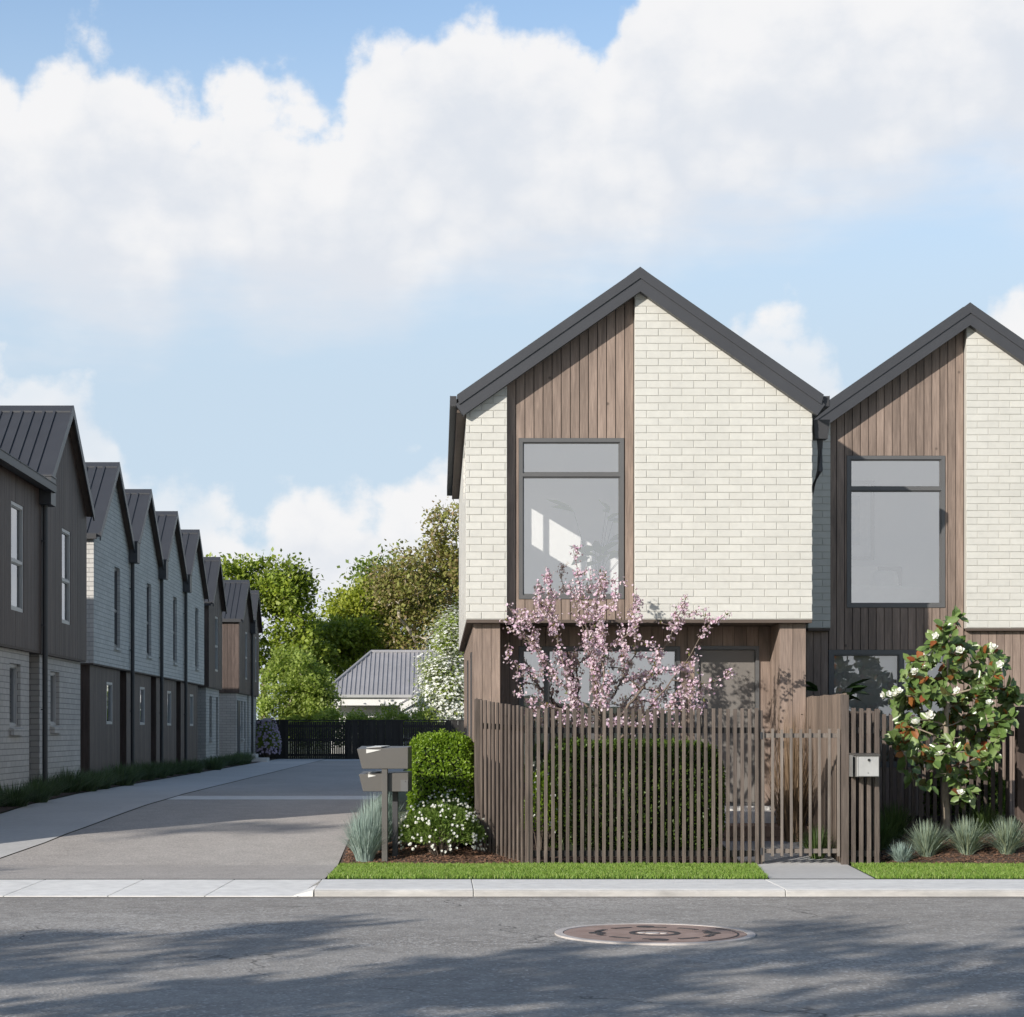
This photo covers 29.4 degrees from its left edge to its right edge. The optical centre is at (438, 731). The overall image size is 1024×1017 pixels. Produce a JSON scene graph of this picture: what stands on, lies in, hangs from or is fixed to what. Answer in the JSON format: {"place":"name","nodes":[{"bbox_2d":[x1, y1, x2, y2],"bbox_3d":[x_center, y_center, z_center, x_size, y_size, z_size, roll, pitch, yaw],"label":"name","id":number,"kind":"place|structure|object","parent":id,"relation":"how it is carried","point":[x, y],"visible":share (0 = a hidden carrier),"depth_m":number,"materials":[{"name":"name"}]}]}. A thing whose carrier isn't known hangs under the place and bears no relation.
{"place":"outdoors","nodes":[
{"label":"outdoors","id":0,"kind":"place"},
{"bbox_2d":[0,759,323,857],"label":"path","id":1,"kind":"structure","parent":0,"point":[27,826],"depth_m":30.06,"materials":[{"name":"concrete"}]},
{"bbox_2d":[0,800,374,878],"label":"driveway","id":2,"kind":"structure","parent":0,"point":[228,839],"depth_m":24.06,"materials":[{"name":"concrete"}]},
{"bbox_2d":[180,761,403,795],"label":"driveway end","id":3,"kind":"structure","parent":0,"point":[329,778],"depth_m":40.97,"materials":[{"name":"concrete"}]},
{"bbox_2d":[0,738,875,882],"bbox_3d":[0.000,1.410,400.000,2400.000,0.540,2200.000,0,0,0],"label":"ground","id":4,"kind":"structure","parent":0,"point":[402,797],"depth_m":26.47,"materials":[{"name":"concrete"}]},
{"bbox_2d":[0,448,56,792],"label":"townhouse","id":5,"kind":"structure","parent":4,"relation":"on","point":[21,483],"depth_m":30.90,"materials":[{"name":"brown wood"}]},
{"bbox_2d":[10,664,16,726],"bbox_3d":[-6.800,-0.570,30.800,0.080,0.994,0.794,0,0,0],"label":"window","id":6,"kind":"structure","parent":5,"relation":"in","point":[13,723],"depth_m":31.13,"materials":[{"name":"glass"}]},
{"bbox_2d":[11,501,22,612],"bbox_3d":[-6.650,-2.725,30.500,0.080,1.684,0.894,0,0,0],"label":"window","id":7,"kind":"structure","parent":5,"relation":"in","point":[18,562],"depth_m":30.87,"materials":[{"name":"glass"}]},
{"bbox_2d":[0,405,94,784],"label":"townhouse","id":8,"kind":"structure","parent":4,"relation":"on","point":[44,440],"depth_m":34.08,"materials":[{"name":"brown wood"}]},
{"bbox_2d":[50,672,55,724],"bbox_3d":[-6.800,-0.570,34.000,0.080,0.934,0.794,0,0,0],"label":"window","id":9,"kind":"structure","parent":8,"relation":"in","point":[52,674],"depth_m":34.29,"materials":[{"name":"glass"}]},
{"bbox_2d":[62,528,69,624],"bbox_3d":[-6.650,-2.735,34.500,0.080,1.664,0.794,0,0,0],"label":"window","id":10,"kind":"structure","parent":8,"relation":"in","point":[65,534],"depth_m":34.70,"materials":[{"name":"glass"}]},
{"bbox_2d":[80,462,140,773],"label":"townhouse","id":11,"kind":"structure","parent":4,"relation":"on","point":[113,549],"depth_m":41.82,"materials":[{"name":"grey wood"}]},
{"bbox_2d":[106,682,111,723],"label":"window","id":12,"kind":"structure","parent":11,"relation":"in","point":[108,684],"depth_m":42.50,"materials":[{"name":"glass"}]},
{"bbox_2d":[114,568,116,646],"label":"window","id":13,"kind":"structure","parent":11,"relation":"in","point":[115,570],"depth_m":43.13,"materials":[{"name":"glass"}]},
{"bbox_2d":[0,759,272,812],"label":"garden bed","id":14,"kind":"object","parent":4,"relation":"on","point":[3,808],"visible":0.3,"depth_m":33.82,"materials":[{"name":"soil"}]},
{"bbox_2d":[0,780,48,806],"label":"border tuft","id":15,"kind":"object","parent":14,"relation":"on","point":[17,793],"visible":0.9,"depth_m":29.42,"materials":[{"name":"plant"}]},
{"bbox_2d":[13,778,69,802],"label":"border tuft","id":16,"kind":"object","parent":14,"relation":"on","point":[41,798],"visible":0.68,"depth_m":30.62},
{"bbox_2d":[26,774,67,791],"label":"border tuft","id":17,"kind":"object","parent":14,"relation":"on","point":[40,781],"visible":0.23,"depth_m":31.98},
{"bbox_2d":[31,770,78,795],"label":"border tuft","id":18,"kind":"object","parent":14,"relation":"on","point":[59,788],"visible":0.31,"depth_m":32.91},
{"bbox_2d":[55,765,107,792],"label":"border tuft","id":19,"kind":"object","parent":14,"relation":"on","point":[75,787],"visible":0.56,"depth_m":34.27,"materials":[{"name":"plant"}]},
{"bbox_2d":[70,770,122,791],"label":"border tuft","id":20,"kind":"object","parent":14,"relation":"on","point":[92,785],"visible":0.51,"depth_m":35.28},
{"bbox_2d":[82,769,126,788],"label":"border tuft","id":21,"kind":"object","parent":14,"relation":"on","point":[108,785],"visible":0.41,"depth_m":36.66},
{"bbox_2d":[93,761,151,785],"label":"border tuft","id":22,"kind":"object","parent":14,"relation":"on","point":[131,779],"visible":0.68,"depth_m":38.93,"materials":[{"name":"plant"}]},
{"bbox_2d":[120,760,172,779],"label":"border tuft","id":23,"kind":"object","parent":14,"relation":"on","point":[151,776],"visible":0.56,"depth_m":43.32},
{"bbox_2d":[142,760,182,777],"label":"border tuft","id":24,"kind":"object","parent":14,"relation":"on","point":[164,774],"visible":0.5,"depth_m":45.06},
{"bbox_2d":[157,758,207,774],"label":"border tuft","id":25,"kind":"object","parent":14,"relation":"on","point":[185,767],"visible":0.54,"depth_m":48.73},
{"bbox_2d":[181,759,214,772],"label":"border tuft","id":26,"kind":"object","parent":14,"relation":"on","point":[200,768],"visible":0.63,"depth_m":50.72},
{"bbox_2d":[199,756,231,769],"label":"border tuft","id":27,"kind":"object","parent":14,"relation":"on","point":[217,765],"visible":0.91,"depth_m":54.88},
{"bbox_2d":[120,489,168,767],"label":"townhouse","id":28,"kind":"structure","parent":4,"relation":"on","point":[151,569],"depth_m":46.97,"materials":[{"name":"grey wood"}]},
{"bbox_2d":[140,687,144,724],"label":"window","id":29,"kind":"structure","parent":28,"relation":"in","point":[142,689],"depth_m":47.38,"materials":[{"name":"glass"}]},
{"bbox_2d":[0,880,320,896],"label":"vehicle crossing","id":30,"kind":"object","parent":4,"relation":"on","point":[150,888],"visible":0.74,"depth_m":19.60,"materials":[{"name":"concrete"}]},
{"bbox_2d":[151,511,191,764],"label":"townhouse","id":31,"kind":"structure","parent":4,"relation":"on","point":[177,586],"depth_m":51.91,"materials":[{"name":"grey wood"}]},
{"bbox_2d":[176,529,208,763],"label":"townhouse","id":32,"kind":"structure","parent":4,"relation":"on","point":[194,558],"depth_m":56.37,"materials":[{"name":"grey wood"}]},
{"bbox_2d":[198,557,226,760],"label":"townhouse","id":33,"kind":"structure","parent":4,"relation":"on","point":[215,606],"depth_m":61.13,"materials":[{"name":"grey wood"}]},
{"bbox_2d":[215,616,217,671],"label":"window","id":34,"kind":"structure","parent":33,"relation":"in","point":[216,618],"depth_m":62.32,"materials":[{"name":"glass"}]},
{"bbox_2d":[219,580,256,757],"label":"townhouse","id":35,"kind":"structure","parent":4,"relation":"on","point":[239,626],"depth_m":69.38,"materials":[{"name":"brown wood"}]},
{"bbox_2d":[237,700,240,752],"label":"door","id":36,"kind":"structure","parent":35,"relation":"in","point":[238,702],"depth_m":69.49,"materials":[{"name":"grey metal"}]},
{"bbox_2d":[247,590,262,753],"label":"townhouse","id":37,"kind":"structure","parent":4,"relation":"on","point":[255,596],"depth_m":75.34,"materials":[{"name":"grey wood"}]},
{"bbox_2d":[256,717,281,757],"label":"lilac bush","id":38,"kind":"object","parent":4,"relation":"on","point":[265,731],"visible":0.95,"depth_m":76.31,"materials":[{"name":"purple plant"}]},
{"bbox_2d":[166,796,377,799],"bbox_3d":[-2.741,1.112,32.600,3.455,0.014,1.400,0,0,0],"label":"driveway strip","id":39,"kind":"object","parent":4,"relation":"on","point":[269,798],"visible":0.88,"depth_m":32.28,"materials":[{"name":"concrete"}]},
{"bbox_2d":[206,547,340,717],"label":"leafy tree","id":40,"kind":"object","parent":4,"relation":"on","point":[286,591],"visible":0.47,"depth_m":99.29,"materials":[{"name":"green plant"}]},
{"bbox_2d":[256,640,345,757],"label":"leafy tree","id":41,"kind":"object","parent":4,"relation":"on","point":[314,678],"visible":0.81,"depth_m":83.98,"materials":[{"name":"green plant"}]},
{"bbox_2d":[310,706,347,757],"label":"tree","id":42,"kind":"object","parent":4,"relation":"on","point":[330,714],"visible":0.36,"depth_m":82.34,"materials":[{"name":"green plant"}]},
{"bbox_2d":[290,608,389,682],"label":"leafy tree","id":43,"kind":"object","parent":4,"relation":"on","point":[355,642],"visible":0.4,"depth_m":103.17,"materials":[{"name":"green plant"}]},
{"bbox_2d":[335,707,374,721],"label":"leafy shrub","id":44,"kind":"object","parent":4,"relation":"on","point":[356,716],"visible":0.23,"depth_m":81.07,"materials":[{"name":"green plant"}]},
{"bbox_2d":[256,720,463,758],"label":"back fence","id":45,"kind":"object","parent":4,"relation":"on","point":[349,738],"visible":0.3,"depth_m":77.99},
{"bbox_2d":[316,572,411,649],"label":"leafy tree","id":46,"kind":"object","parent":4,"relation":"on","point":[350,599],"visible":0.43,"depth_m":107.13,"materials":[{"name":"green plant"}]},
{"bbox_2d":[369,700,413,744],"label":"leafy shrub","id":47,"kind":"object","parent":4,"relation":"on","point":[388,715],"visible":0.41,"depth_m":80.82,"materials":[{"name":"green plant"}]},
{"bbox_2d":[326,650,460,753],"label":"bungalow","id":48,"kind":"object","parent":4,"relation":"on","point":[370,680],"visible":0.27,"depth_m":90.82,"materials":[{"name":"grey metal"}]},
{"bbox_2d":[337,542,458,649],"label":"leafy tree","id":49,"kind":"object","parent":4,"relation":"on","point":[363,568],"visible":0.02,"depth_m":109.75,"materials":[{"name":"green plant"}]},
{"bbox_2d":[359,495,458,649],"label":"leafy tree","id":50,"kind":"object","parent":4,"relation":"on","point":[407,588],"visible":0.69,"depth_m":102.31,"materials":[{"name":"green plant"}]},
{"bbox_2d":[403,705,445,736],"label":"leafy shrub","id":51,"kind":"object","parent":4,"relation":"on","point":[420,714],"visible":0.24,"depth_m":80.79,"materials":[{"name":"green plant"}]},
{"bbox_2d":[408,599,463,723],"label":"white blossom tree","id":52,"kind":"object","parent":4,"relation":"on","point":[442,692],"visible":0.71,"depth_m":81.80,"materials":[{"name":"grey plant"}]},
{"bbox_2d":[341,829,533,864],"bbox_3d":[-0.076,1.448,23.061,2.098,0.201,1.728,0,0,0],"label":"bark mulch","id":53,"kind":"object","parent":4,"relation":"on","point":[405,849],"visible":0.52,"depth_m":22.82,"materials":[{"name":"wood"}]},
{"bbox_2d":[330,808,394,861],"bbox_3d":[-0.879,1.186,22.631,0.858,0.652,0.831,0,0,0],"label":"fescue tuft","id":54,"kind":"object","parent":53,"relation":"on","point":[364,844],"visible":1,"depth_m":22.52,"materials":[{"name":"plant"}]},
{"bbox_2d":[338,795,391,850],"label":"fescue tuft","id":55,"kind":"object","parent":53,"relation":"on","point":[378,809],"visible":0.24,"depth_m":23.16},
{"bbox_2d":[356,792,403,841],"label":"fescue tuft","id":56,"kind":"object","parent":53,"relation":"on","point":[390,804],"visible":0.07,"depth_m":23.88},
{"bbox_2d":[357,745,411,861],"bbox_3d":[-0.626,0.869,22.715,0.596,1.403,0.456,0,0,6],"label":"letterbox","id":57,"kind":"object","parent":53,"relation":"on","point":[384,781],"visible":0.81,"depth_m":22.52,"materials":[{"name":"grey metal"}]},
{"bbox_2d":[406,728,473,845],"bbox_3d":[0.038,0.704,23.948,0.895,1.491,0.959,0,0,0],"label":"clipped hedge","id":58,"kind":"object","parent":53,"relation":"on","point":[439,767],"visible":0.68,"depth_m":23.58,"materials":[{"name":"green plant"}]},
{"bbox_2d":[398,795,488,855],"bbox_3d":[0.008,1.135,22.925,1.034,0.778,0.981,0,0,-30],"label":"daisy bush","id":59,"kind":"object","parent":53,"relation":"on","point":[419,821],"visible":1,"depth_m":22.71,"materials":[{"name":"green plant"}]},
{"bbox_2d":[421,786,474,848],"bbox_3d":[0.128,1.070,23.379,0.798,0.826,0.530,0,0,0],"label":"daisy bush","id":60,"kind":"object","parent":53,"relation":"on","point":[454,802],"visible":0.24,"depth_m":23.33,"materials":[{"name":"green plant"}]},
{"bbox_2d":[474,698,762,863],"bbox_3d":[1.745,0.575,22.817,3.821,1.962,1.452,0,0,30],"label":"slat fence","id":61,"kind":"object","parent":4,"relation":"on","point":[505,727],"visible":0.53,"depth_m":22.40,"materials":[{"name":"wood"}]},
{"bbox_2d":[760,729,839,861],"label":"slat gate","id":62,"kind":"structure","parent":61,"relation":"attached to","point":[800,735],"depth_m":22.40,"materials":[{"name":"brown wood"}]},
{"bbox_2d":[524,831,732,862],"bbox_3d":[2.275,1.399,23.900,2.350,0.257,2.600,0,0,0],"label":"courtyard bed","id":63,"kind":"object","parent":4,"relation":"on","point":[622,858],"visible":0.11,"depth_m":22.79,"materials":[{"name":"soil"}]},
{"bbox_2d":[520,760,562,849],"bbox_3d":[1.218,0.930,23.146,0.532,1.163,0.582,0,0,0],"label":"flowering shrub","id":64,"kind":"object","parent":63,"relation":"on","point":[542,805],"visible":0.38,"depth_m":23.05,"materials":[{"name":"green plant"}]},
{"bbox_2d":[499,544,736,756],"bbox_3d":[2.154,-0.356,23.426,2.845,3.830,1.418,0,0,0],"label":"blossom tree","id":65,"kind":"object","parent":63,"relation":"on","point":[590,646],"visible":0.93,"depth_m":23.51,"materials":[{"name":"pink plant"}]},
{"bbox_2d":[540,734,725,849],"bbox_3d":[2.319,0.756,23.349,2.261,1.467,0.726,0,0,0],"label":"clipped hedge","id":66,"kind":"object","parent":63,"relation":"on","point":[636,795],"visible":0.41,"depth_m":23.10,"materials":[{"name":"green plant"}]},
{"bbox_2d":[447,267,829,832],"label":"townhouse","id":67,"kind":"structure","parent":4,"relation":"on","point":[672,428],"depth_m":24.71,"materials":[{"name":"brick"}]},
{"bbox_2d":[467,660,468,735],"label":"window","id":68,"kind":"structure","parent":67,"relation":"in","point":[467,660],"depth_m":28.71,"materials":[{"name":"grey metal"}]},
{"bbox_2d":[470,652,471,738],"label":"window","id":69,"kind":"structure","parent":67,"relation":"in","point":[471,652],"depth_m":25.70,"materials":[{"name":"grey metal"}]},
{"bbox_2d":[519,438,623,598],"bbox_3d":[1.692,-2.712,24.878,1.339,2.049,0.110,0,0,0],"label":"window","id":70,"kind":"structure","parent":67,"relation":"in","point":[620,441],"depth_m":24.83,"materials":[{"name":"grey metal"}]},
{"bbox_2d":[546,499,617,593],"bbox_3d":[2.085,-2.303,26.158,1.291,1.593,1.116,0,0,0],"label":"pot plant","id":71,"kind":"object","parent":67,"relation":"on","point":[595,547],"visible":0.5,"depth_m":25.99,"materials":[{"name":"grey plant"}]},
{"bbox_2d":[519,646,679,787],"bbox_3d":[2.110,-0.182,25.588,2.114,1.859,0.100,0,0,0],"label":"window","id":72,"kind":"structure","parent":67,"relation":"in","point":[547,649],"depth_m":25.54,"materials":[{"name":"grey metal"}]},
{"bbox_2d":[694,646,758,805],"bbox_3d":[3.780,-0.069,25.580,0.846,2.098,0.140,0,0,0],"label":"door","id":73,"kind":"structure","parent":67,"relation":"in","point":[742,691],"depth_m":25.57,"materials":[{"name":"grey metal"}]},
{"bbox_2d":[812,420,829,496],"bbox_3d":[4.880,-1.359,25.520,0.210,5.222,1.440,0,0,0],"label":"rainwater head","id":74,"kind":"object","parent":67,"relation":"attached to","point":[820,429],"visible":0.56,"depth_m":24.85},
{"bbox_2d":[315,879,1023,896],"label":"kerb","id":75,"kind":"structure","parent":4,"relation":"on","point":[671,888],"depth_m":19.15,"materials":[{"name":"concrete"}]},
{"bbox_2d":[722,823,813,840],"bbox_3d":[4.110,1.317,24.710,1.180,0.265,0.820,0,0,0],"label":"entry step","id":76,"kind":"object","parent":4,"relation":"on","point":[776,832],"visible":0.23,"depth_m":24.31,"materials":[{"name":"concrete"}]},
{"bbox_2d":[806,693,849,861],"bbox_3d":[4.722,0.557,23.654,0.073,2.007,2.374,0,0,0],"label":"divider fence","id":77,"kind":"object","parent":4,"relation":"on","point":[824,712],"visible":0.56,"depth_m":23.67,"materials":[{"name":"wood"}]},
{"bbox_2d":[840,695,878,866],"bbox_3d":[4.851,0.575,22.430,0.438,1.990,0.096,0,0,0],"label":"slat fence","id":78,"kind":"object","parent":4,"relation":"on","point":[846,853],"visible":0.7,"depth_m":22.40,"materials":[{"name":"wood"}]},
{"bbox_2d":[849,753,880,776],"bbox_3d":[4.872,0.385,22.285,0.315,0.270,0.241,0,0,0],"label":"mailbox","id":79,"kind":"object","parent":78,"relation":"attached to","point":[863,764],"visible":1,"depth_m":22.18,"materials":[{"name":"metal"}]},
{"bbox_2d":[806,302,1023,817],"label":"townhouse","id":80,"kind":"structure","parent":4,"relation":"on","point":[926,433],"depth_m":26.87,"materials":[{"name":"white painted brick"},{"name":"charcoal steel"},{"name":"weathered cedar"}]},
{"bbox_2d":[851,481,873,559],"bbox_3d":[6.165,-3.285,30.315,1.230,1.230,0.040,0,0,0],"label":"picture frame","id":81,"kind":"object","parent":80,"relation":"attached to","point":[862,525],"visible":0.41,"depth_m":30.32,"materials":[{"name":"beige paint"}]},
{"bbox_2d":[828,650,945,766],"bbox_3d":[6.215,-0.312,26.918,1.664,1.619,0.110,0,0,0],"label":"window","id":82,"kind":"structure","parent":80,"relation":"in","point":[831,653],"depth_m":26.86,"materials":[{"name":"grey metal"}]},
{"bbox_2d":[847,456,944,607],"bbox_3d":[6.310,-2.755,26.918,1.354,2.094,0.110,0,0,0],"label":"window","id":83,"kind":"structure","parent":80,"relation":"in","point":[941,488],"depth_m":26.86,"materials":[{"name":"grey metal"}]},
{"bbox_2d":[851,566,963,622],"bbox_3d":[6.540,-2.071,29.305,2.520,0.970,2.010,0,0,0],"label":"bed","id":84,"kind":"object","parent":80,"relation":"on","point":[872,584],"visible":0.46,"depth_m":28.35,"materials":[{"name":"white fabric"}]},
{"bbox_2d":[849,707,1023,862],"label":"slat fence","id":85,"kind":"object","parent":4,"relation":"on","point":[1019,773],"visible":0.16,"depth_m":25.20,"materials":[{"name":"brown wood"}]},
{"bbox_2d":[880,823,1023,864],"bbox_3d":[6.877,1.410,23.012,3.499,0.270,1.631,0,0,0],"label":"bark mulch","id":86,"kind":"object","parent":4,"relation":"on","point":[955,856],"visible":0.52,"depth_m":22.64,"materials":[{"name":"wood"}]},
{"bbox_2d":[849,810,912,850],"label":"grass tuft","id":87,"kind":"object","parent":86,"relation":"on","point":[885,839],"visible":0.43,"depth_m":23.30,"materials":[{"name":"plant"}]},
{"bbox_2d":[880,799,919,838],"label":"grass tuft","id":88,"kind":"object","parent":86,"relation":"on","point":[898,816],"visible":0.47,"depth_m":24.01,"materials":[{"name":"plant"}]},
{"bbox_2d":[885,841,919,862],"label":"fescue tuft","id":89,"kind":"object","parent":86,"relation":"on","point":[900,854],"visible":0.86,"depth_m":22.49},
{"bbox_2d":[892,819,966,856],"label":"fescue tuft","id":90,"kind":"object","parent":86,"relation":"on","point":[927,841],"visible":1,"depth_m":22.64,"materials":[{"name":"plant"}]},
{"bbox_2d":[880,605,1023,835],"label":"magnolia tree","id":91,"kind":"object","parent":86,"relation":"on","point":[922,687],"visible":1,"depth_m":23.77,"materials":[{"name":"green plant"}]},
{"bbox_2d":[936,815,996,854],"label":"fescue tuft","id":92,"kind":"object","parent":86,"relation":"on","point":[969,844],"visible":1,"depth_m":22.64,"materials":[{"name":"plant"}]},
{"bbox_2d":[953,803,1010,833],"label":"grass tuft","id":93,"kind":"object","parent":86,"relation":"on","point":[982,817],"visible":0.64,"depth_m":24.12,"materials":[{"name":"plant"}]},
{"bbox_2d":[977,816,1023,854],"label":"fescue tuft","id":94,"kind":"object","parent":86,"relation":"on","point":[1007,837],"visible":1,"depth_m":22.64,"materials":[{"name":"plant"}]},
{"bbox_2d":[0,896,1023,1016],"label":"road","id":95,"kind":"structure","parent":0,"point":[314,956],"depth_m":13.97,"materials":[{"name":"asphalt"}]},
{"bbox_2d":[555,923,755,944],"bbox_3d":[1.730,1.631,15.600,1.600,0.035,1.600,0,0,0],"label":"manhole cover","id":96,"kind":"object","parent":95,"relation":"on","point":[653,934],"visible":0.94,"depth_m":15.50,"materials":[{"name":"metal"}]},
{"bbox_2d":[0,0,1023,719],"label":"sky","id":97,"kind":"structure","parent":0,"point":[260,252],"materials":[{"name":"blue"}]},
{"bbox_2d":[327,861,767,878],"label":"lawn grass","id":98,"kind":"structure","parent":0,"point":[530,870],"depth_m":21.01,"materials":[{"name":"plant"}]},
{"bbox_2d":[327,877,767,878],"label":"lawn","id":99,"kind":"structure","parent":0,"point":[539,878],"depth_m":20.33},
{"bbox_2d":[555,733,587,779],"bbox_3d":[1.475,0.490,27.425,1.450,0.920,0.650,0,0,0],"label":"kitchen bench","id":100,"kind":"object","parent":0,"point":[571,736],"depth_m":27.10,"materials":[{"name":"paint"}]},
{"bbox_2d":[722,841,837,861],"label":"gravel path","id":101,"kind":"structure","parent":0,"point":[787,857],"depth_m":23.10,"materials":[{"name":"gravel"}]},
{"bbox_2d":[802,827,836,858],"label":"grass tuft","id":102,"kind":"object","parent":101,"relation":"on","point":[815,845],"visible":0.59,"depth_m":22.83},
{"bbox_2d":[764,697,817,841],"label":"reed grass","id":103,"kind":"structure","parent":0,"point":[786,805],"depth_m":24.24,"materials":[{"name":"plant"}]},
{"bbox_2d":[754,862,874,878],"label":"garden path","id":104,"kind":"structure","parent":0,"point":[805,870],"depth_m":21.35,"materials":[{"name":"concrete"}]},
{"bbox_2d":[851,862,1023,878],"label":"lawn grass","id":105,"kind":"structure","parent":0,"point":[925,870],"depth_m":21.08,"materials":[{"name":"plant"}]},
{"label":"side garden bed","id":106,"kind":"structure","parent":0,"visible":0},
{"bbox_2d":[801,679,869,714],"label":"garden plant","id":107,"kind":"object","parent":106,"relation":"on","point":[856,689],"visible":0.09,"depth_m":25.52,"materials":[{"name":"green plant"}]},
{"bbox_2d":[923,768,1004,823],"bbox_3d":[7.001,0.877,25.901,1.099,0.845,0.599,0,0,0],"label":"clipped hedge","id":108,"kind":"object","parent":106,"relation":"on","point":[974,783],"visible":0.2,"depth_m":25.70,"materials":[{"name":"green plant"}]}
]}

